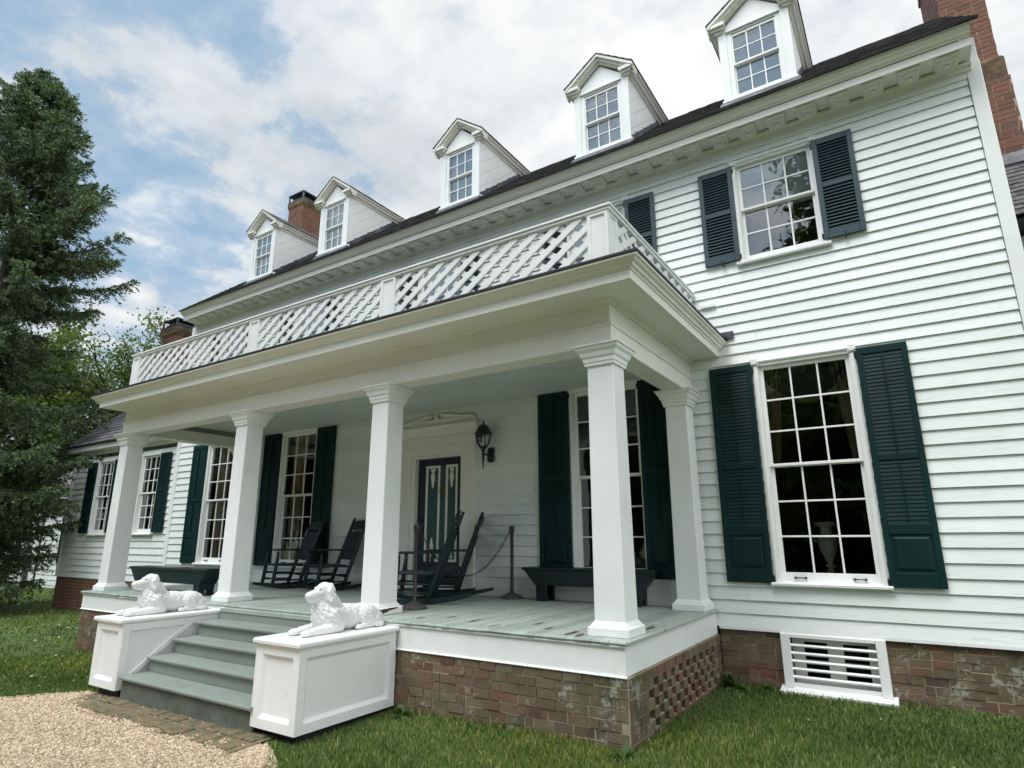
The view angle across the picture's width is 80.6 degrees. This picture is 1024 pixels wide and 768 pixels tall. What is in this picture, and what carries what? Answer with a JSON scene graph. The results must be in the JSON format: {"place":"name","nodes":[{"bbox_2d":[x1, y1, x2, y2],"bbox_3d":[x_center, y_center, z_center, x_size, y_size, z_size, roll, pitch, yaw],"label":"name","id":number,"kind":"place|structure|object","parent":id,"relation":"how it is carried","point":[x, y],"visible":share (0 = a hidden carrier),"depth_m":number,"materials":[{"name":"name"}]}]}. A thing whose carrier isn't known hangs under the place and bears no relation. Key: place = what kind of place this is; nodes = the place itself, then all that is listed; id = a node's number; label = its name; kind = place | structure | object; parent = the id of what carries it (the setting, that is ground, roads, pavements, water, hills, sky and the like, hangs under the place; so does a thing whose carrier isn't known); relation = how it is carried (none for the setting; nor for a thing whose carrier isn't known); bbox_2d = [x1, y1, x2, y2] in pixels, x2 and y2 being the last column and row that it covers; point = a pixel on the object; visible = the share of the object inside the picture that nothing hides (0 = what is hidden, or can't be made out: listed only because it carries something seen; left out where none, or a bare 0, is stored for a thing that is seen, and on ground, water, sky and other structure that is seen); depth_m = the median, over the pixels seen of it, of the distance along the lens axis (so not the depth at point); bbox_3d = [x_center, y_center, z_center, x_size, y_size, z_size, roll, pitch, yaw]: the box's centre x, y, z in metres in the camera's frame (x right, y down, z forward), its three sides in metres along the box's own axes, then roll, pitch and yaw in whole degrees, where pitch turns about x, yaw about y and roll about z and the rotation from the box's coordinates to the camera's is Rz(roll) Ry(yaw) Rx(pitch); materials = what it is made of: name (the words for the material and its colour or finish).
{"place":"outdoors","nodes":[
{"label":"outdoors","id":0,"kind":"place"},
{"bbox_2d":[0,690,277,767],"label":"gravel path","id":1,"kind":"structure","parent":0,"point":[105,766],"depth_m":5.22,"materials":[{"name":"beige gravel"}]},
{"bbox_2d":[56,691,276,753],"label":"edging soil","id":2,"kind":"structure","parent":1,"relation":"on","point":[206,732],"depth_m":5.70,"materials":[{"name":"soil"}]},
{"bbox_2d":[0,586,1023,767],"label":"lawn","id":3,"kind":"structure","parent":0,"point":[36,636],"depth_m":5.47,"materials":[{"name":"plant"}]},
{"bbox_2d":[1,471,72,587],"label":"outbuilding","id":4,"kind":"structure","parent":3,"relation":"on","point":[49,579],"depth_m":25.66,"materials":[{"name":"white paint"}]},
{"bbox_2d":[21,532,33,580],"bbox_3d":[-21.041,7.563,26.353,0.730,2.100,0.050,-9,-17,32],"label":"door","id":5,"kind":"structure","parent":4,"relation":"in","point":[32,544],"depth_m":26.25,"materials":[{"name":"paint"}]},
{"bbox_2d":[0,308,104,450],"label":"broadleaf tree","id":6,"kind":"object","parent":3,"relation":"on","point":[52,398],"visible":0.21,"depth_m":36.11,"materials":[{"name":"green plant"}]},
{"bbox_2d":[0,68,140,610],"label":"spruce tree","id":7,"kind":"object","parent":3,"relation":"on","point":[30,256],"visible":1,"depth_m":17.88,"materials":[{"name":"green plant"}]},
{"bbox_2d":[29,385,122,478],"bbox_3d":[-27.066,8.839,37.825,11.232,17.860,13.650,5,-15,-19],"label":"broadleaf tree","id":8,"kind":"object","parent":3,"relation":"on","point":[74,401],"visible":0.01,"depth_m":35.34,"materials":[{"name":"green plant"}]},
{"bbox_2d":[55,306,174,422],"bbox_3d":[-22.053,3.424,40.318,16.097,18.197,14.532,12,-19,-41],"label":"broadleaf tree","id":9,"kind":"object","parent":3,"relation":"on","point":[98,383],"visible":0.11,"depth_m":35.21,"materials":[{"name":"green plant"}]},
{"bbox_2d":[89,347,155,389],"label":"broadleaf tree","id":10,"kind":"object","parent":3,"relation":"on","point":[115,377],"depth_m":46.12,"materials":[{"name":"green plant"}]},
{"bbox_2d":[52,317,194,610],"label":"side wing","id":11,"kind":"structure","parent":3,"relation":"on","point":[78,566],"depth_m":16.59,"materials":[{"name":"white wood"}]},
{"bbox_2d":[85,458,116,535],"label":"window","id":12,"kind":"structure","parent":11,"relation":"in","point":[96,498],"depth_m":16.78,"materials":[{"name":"white paint"}]},
{"bbox_2d":[131,451,163,535],"bbox_3d":[-9.265,2.795,15.391,1.024,2.092,0.186,-9,-17,32],"label":"window","id":13,"kind":"structure","parent":11,"relation":"in","point":[136,531],"depth_m":15.51,"materials":[{"name":"white paint"}]},
{"bbox_2d":[72,692,268,750],"bbox_3d":[-3.694,3.442,6.200,3.250,0.106,0.423,-9,-17,32],"label":"brick edging","id":14,"kind":"object","parent":3,"relation":"on","point":[166,727],"visible":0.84,"depth_m":5.99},
{"bbox_2d":[392,703,410,717],"bbox_3d":[-1.105,3.269,6.065,0.186,0.115,0.278,1,-14,-7],"label":"weed","id":15,"kind":"object","parent":3,"relation":"on","point":[401,707],"visible":1,"depth_m":6.08,"materials":[{"name":"green plant"}]},
{"bbox_2d":[4,627,955,767],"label":"clover flowers","id":16,"kind":"object","parent":3,"relation":"on","point":[91,654],"visible":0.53,"depth_m":8.87,"materials":[{"name":"white plant"}]},
{"bbox_2d":[75,0,1023,751],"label":"house","id":17,"kind":"structure","parent":3,"relation":"on","point":[619,314],"depth_m":7.49,"materials":[{"name":"white paint"}]},
{"bbox_2d":[115,574,208,616],"bbox_3d":[-4.484,2.707,7.843,0.379,0.486,1.080,-9,-17,32],"label":"dog statue","id":18,"kind":"object","parent":17,"relation":"on","point":[155,596],"visible":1,"depth_m":7.65,"materials":[{"name":"white stone"}]},
{"bbox_2d":[129,565,219,594],"bbox_3d":[-5.565,3.224,9.935,2.350,0.400,0.340,-9,-17,32],"label":"bench","id":19,"kind":"object","parent":17,"relation":"on","point":[201,580],"visible":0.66,"depth_m":9.54,"materials":[{"name":"green paint"}]},
{"bbox_2d":[192,446,232,565],"bbox_3d":[-6.643,2.652,13.662,1.216,2.804,0.186,-9,-17,32],"label":"window","id":20,"kind":"structure","parent":17,"relation":"in","point":[200,559],"depth_m":13.79,"materials":[{"name":"white paint"}]},
{"bbox_2d":[209,448,232,557],"bbox_3d":[-6.746,2.766,13.990,0.470,2.700,0.068,-9,-17,32],"label":"curtain","id":21,"kind":"object","parent":17,"relation":"hanging from","point":[219,515],"visible":0.69,"depth_m":14.00,"materials":[{"name":"beige fabric"}]},
{"bbox_2d":[220,317,248,358],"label":"window","id":22,"kind":"structure","parent":17,"relation":"in","point":[224,335],"depth_m":14.77,"materials":[{"name":"white paint"}]},
{"bbox_2d":[252,518,329,588],"bbox_3d":[-3.989,3.077,11.059,1.200,1.225,0.630,11,-18,-38],"label":"rocking chair","id":23,"kind":"object","parent":17,"relation":"on","point":[310,540],"visible":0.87,"depth_m":10.96,"materials":[{"name":"paint"}]},
{"bbox_2d":[268,428,317,568],"bbox_3d":[-4.352,2.276,12.216,1.206,2.804,0.186,-9,-17,32],"label":"window","id":24,"kind":"structure","parent":17,"relation":"in","point":[281,497],"depth_m":12.37,"materials":[{"name":"white paint"}]},
{"bbox_2d":[285,435,310,559],"bbox_3d":[-4.451,2.389,12.540,0.470,2.700,0.067,-9,-17,32],"label":"curtain","id":25,"kind":"object","parent":17,"relation":"hanging from","point":[298,488],"visible":0.69,"depth_m":12.56,"materials":[{"name":"beige fabric"}]},
{"bbox_2d":[294,292,326,337],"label":"window","id":26,"kind":"structure","parent":17,"relation":"in","point":[297,318],"depth_m":13.32,"materials":[{"name":"white paint"}]},
{"bbox_2d":[295,518,365,590],"bbox_3d":[-3.054,2.944,10.550,1.200,1.225,0.630,11,-18,-38],"label":"rocking chair","id":27,"kind":"object","parent":17,"relation":"on","point":[348,550],"visible":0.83,"depth_m":10.45,"materials":[{"name":"black paint"}]},
{"bbox_2d":[288,582,384,636],"bbox_3d":[-1.777,2.294,6.262,0.379,0.486,1.080,-9,-17,32],"label":"dog statue","id":28,"kind":"object","parent":17,"relation":"on","point":[331,612],"visible":1,"depth_m":6.05,"materials":[{"name":"white stone"}]},
{"bbox_2d":[402,524,427,609],"bbox_3d":[-1.229,2.316,7.697,0.336,1.022,0.336,-9,-17,32],"label":"stanchion","id":29,"kind":"object","parent":17,"relation":"on","point":[414,604],"visible":0.99,"depth_m":7.63,"materials":[{"name":"metal"}]},
{"bbox_2d":[420,530,509,576],"bbox_3d":[-0.615,2.334,8.333,1.654,0.623,0.030,13,-20,-43],"label":"chain","id":30,"kind":"object","parent":29,"relation":"hanging from","point":[453,572],"visible":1,"depth_m":8.31,"materials":[{"name":"black metal"}]},
{"bbox_2d":[397,510,473,604],"bbox_3d":[-1.139,2.385,8.381,1.200,1.225,0.630,0,-14,1],"label":"rocking chair","id":31,"kind":"object","parent":17,"relation":"on","point":[432,597],"visible":0.83,"depth_m":8.16,"materials":[{"name":"black paint"}]},
{"bbox_2d":[417,457,460,582],"bbox_3d":[-1.226,2.325,10.192,1.009,2.143,0.107,-9,-17,32],"label":"door","id":32,"kind":"structure","parent":17,"relation":"in","point":[439,479],"depth_m":10.26,"materials":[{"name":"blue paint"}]},
{"bbox_2d":[417,248,462,304],"bbox_3d":[-1.317,-1.616,11.153,1.146,1.596,0.186,-9,-17,32],"label":"window","id":33,"kind":"structure","parent":17,"relation":"in","point":[424,301],"depth_m":11.39,"materials":[{"name":"white paint"}]},
{"bbox_2d":[412,512,493,595],"bbox_3d":[-0.871,2.605,9.281,1.200,1.225,0.630,0,-14,0],"label":"rocking chair","id":34,"kind":"object","parent":17,"relation":"on","point":[462,569],"visible":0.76,"depth_m":9.01,"materials":[{"name":"black paint"}]},
{"bbox_2d":[474,421,494,469],"bbox_3d":[-0.448,0.982,9.665,0.300,0.789,0.337,-9,-17,32],"label":"wall lantern","id":35,"kind":"object","parent":17,"relation":"attached to","point":[483,429],"depth_m":9.66,"materials":[{"name":"black metal"}]},
{"bbox_2d":[501,526,522,598],"bbox_3d":[-0.002,2.617,8.900,0.336,1.022,0.336,-9,-17,32],"label":"stanchion","id":36,"kind":"object","parent":17,"relation":"on","point":[511,594],"visible":1,"depth_m":8.85,"materials":[{"name":"metal"}]},
{"bbox_2d":[521,566,661,606],"bbox_3d":[1.045,2.728,8.175,1.960,0.445,0.340,-9,-17,32],"label":"bench","id":37,"kind":"object","parent":17,"relation":"on","point":[546,580],"visible":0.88,"depth_m":8.21,"materials":[{"name":"green paint"}]},
{"bbox_2d":[564,195,627,261],"bbox_3d":[1.353,-2.055,9.468,1.141,1.596,0.186,-9,-17,32],"label":"window","id":38,"kind":"structure","parent":17,"relation":"in","point":[618,204],"depth_m":9.43,"materials":[{"name":"white paint"}]},
{"bbox_2d":[567,379,654,581],"bbox_3d":[1.374,1.335,8.600,1.231,2.804,0.186,-9,-17,32],"label":"window","id":39,"kind":"structure","parent":17,"relation":"in","point":[576,483],"depth_m":8.79,"materials":[{"name":"white paint"}]},
{"bbox_2d":[764,369,780,462],"bbox_3d":[3.361,0.388,7.691,0.260,1.230,0.067,-9,-17,32],"label":"curtain","id":40,"kind":"object","parent":17,"relation":"hanging from","point":[774,411],"visible":0.7,"depth_m":7.69,"materials":[{"name":"beige fabric"}]},
{"bbox_2d":[728,135,831,266],"bbox_3d":[3.547,-2.416,8.082,1.141,1.596,0.186,-9,-17,32],"label":"window","id":41,"kind":"structure","parent":17,"relation":"in","point":[782,152],"depth_m":8.12,"materials":[{"name":"white paint"}]},
{"bbox_2d":[763,359,846,402],"bbox_3d":[3.687,-0.023,7.569,1.030,0.535,0.069,-9,-17,32],"label":"swag valance","id":42,"kind":"object","parent":17,"relation":"hanging from","point":[804,380],"visible":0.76,"depth_m":7.56,"materials":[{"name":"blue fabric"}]},
{"bbox_2d":[750,343,893,589],"bbox_3d":[3.610,0.967,7.189,1.226,2.804,0.186,-9,-17,32],"label":"window","id":43,"kind":"structure","parent":17,"relation":"in","point":[878,581],"depth_m":7.16,"materials":[{"name":"white paint"}]},
{"bbox_2d":[829,360,858,457],"bbox_3d":[4.022,0.279,7.273,0.260,1.230,0.067,-9,-17,32],"label":"curtain","id":44,"kind":"object","parent":17,"relation":"hanging from","point":[844,401],"visible":0.58,"depth_m":7.27,"materials":[{"name":"beige fabric"}]},
{"bbox_2d":[611,745,635,762],"bbox_3d":[0.879,2.938,4.805,0.182,0.085,0.204,-9,-17,32],"label":"weed","id":45,"kind":"object","parent":3,"relation":"on","point":[628,752],"visible":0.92,"depth_m":4.81,"materials":[{"name":"green plant"}]},
{"bbox_2d":[719,671,746,690],"bbox_3d":[2.576,3.448,7.014,0.304,0.159,0.391,-7,-16,24],"label":"weed","id":46,"kind":"object","parent":3,"relation":"on","point":[729,679],"visible":0.95,"depth_m":6.97,"materials":[{"name":"green plant"}]},
{"bbox_2d":[761,682,772,693],"bbox_3d":[2.896,3.447,6.860,0.121,0.085,0.307,-4,-15,13],"label":"weed","id":47,"kind":"object","parent":3,"relation":"on","point":[766,686],"visible":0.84,"depth_m":6.83,"materials":[{"name":"green plant"}]},
{"bbox_2d":[887,710,898,717],"bbox_3d":[3.705,3.210,5.870,0.117,0.055,0.088,-9,-17,32],"label":"weed","id":48,"kind":"object","parent":3,"relation":"on","point":[891,712],"visible":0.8,"depth_m":5.88,"materials":[{"name":"green plant"}]},
{"bbox_2d":[1002,149,1023,248],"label":"wing","id":49,"kind":"structure","parent":3,"relation":"on","point":[1013,162],"depth_m":7.91,"materials":[{"name":"white wood"}]},
{"bbox_2d":[0,0,1023,445],"label":"sky","id":50,"kind":"structure","parent":0,"point":[204,117],"materials":[{"name":"blue"}]},
{"bbox_2d":[813,522,841,572],"bbox_3d":[3.753,1.954,7.163,0.242,0.615,0.242,3,-15,-12],"label":"urn","id":51,"kind":"object","parent":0,"point":[828,546],"visible":0.79,"depth_m":7.11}
]}

